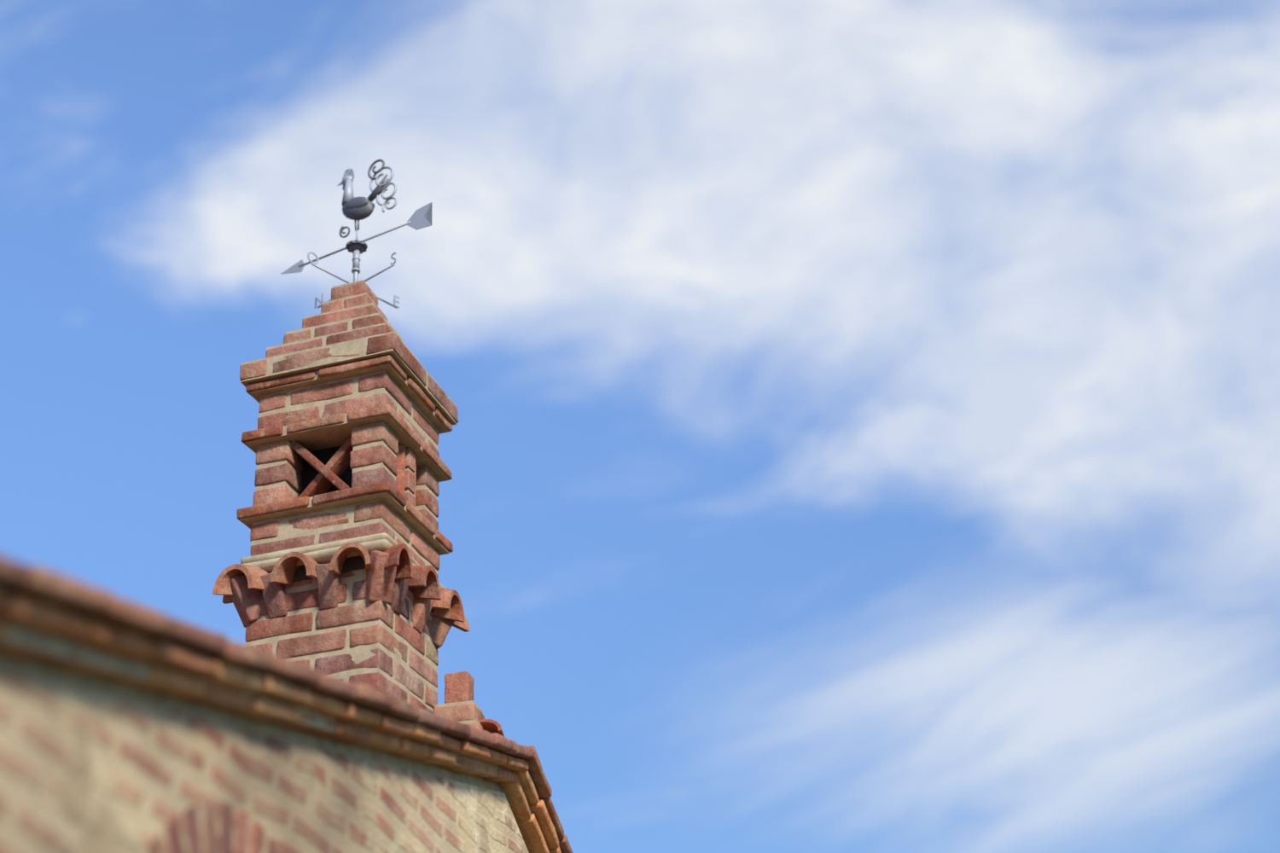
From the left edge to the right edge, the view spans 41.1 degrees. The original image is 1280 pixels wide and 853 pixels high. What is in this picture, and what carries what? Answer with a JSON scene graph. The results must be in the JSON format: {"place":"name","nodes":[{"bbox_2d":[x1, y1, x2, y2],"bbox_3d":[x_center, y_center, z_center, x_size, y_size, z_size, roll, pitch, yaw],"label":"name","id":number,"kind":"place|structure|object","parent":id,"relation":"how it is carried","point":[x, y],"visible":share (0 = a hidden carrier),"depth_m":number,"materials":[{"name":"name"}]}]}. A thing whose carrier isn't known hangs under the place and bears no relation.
{"place":"outdoors","nodes":[
{"label":"outdoors","id":0,"kind":"place"},
{"bbox_2d":[0,0,1279,852],"label":"sky","id":1,"kind":"structure","parent":0,"point":[865,439],"materials":[{"name":"blue"}]},
{"label":"ground","id":2,"kind":"structure","parent":0,"visible":0},
{"bbox_2d":[0,671,529,852],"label":"gable wall","id":3,"kind":"structure","parent":2,"relation":"on","point":[83,772],"depth_m":3.76,"materials":[{"name":"brick"}]},
{"bbox_2d":[146,800,279,852],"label":"brick arch","id":4,"kind":"structure","parent":3,"relation":"attached to","point":[175,835],"depth_m":3.84,"materials":[{"name":"brick"}]},
{"bbox_2d":[0,554,573,852],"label":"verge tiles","id":5,"kind":"object","parent":3,"relation":"on","point":[59,629],"visible":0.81,"depth_m":3.93,"materials":[{"name":"brown tile"}]},
{"bbox_2d":[433,671,484,731],"bbox_3d":[-0.704,1.117,6.655,0.215,0.306,0.213,-8,-28,8],"label":"chimney","id":6,"kind":"object","parent":5,"relation":"on","point":[460,706],"visible":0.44,"depth_m":6.62,"materials":[{"name":"brick"}]},
{"bbox_3d":[-5.216,2.485,6.723,9.889,1.850,10.095,-11,-29,13],"label":"roof","id":7,"kind":"object","parent":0,"visible":0},
{"bbox_2d":[212,279,469,712],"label":"chimney bricks","id":8,"kind":"object","parent":7,"relation":"on","point":[357,410],"visible":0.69,"depth_m":6.84,"materials":[{"name":"red brick"}]},
{"bbox_2d":[268,555,433,611],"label":"hood hollows","id":9,"kind":"object","parent":8,"relation":"attached to","point":[353,563],"visible":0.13,"depth_m":6.60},
{"bbox_2d":[281,159,431,308],"bbox_3d":[-1.290,-0.881,7.722,0.739,0.751,0.436,-2,-28,-2],"label":"weather vane","id":10,"kind":"object","parent":8,"relation":"on","point":[357,208],"visible":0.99,"depth_m":7.72,"materials":[{"name":"metal"}]}
]}

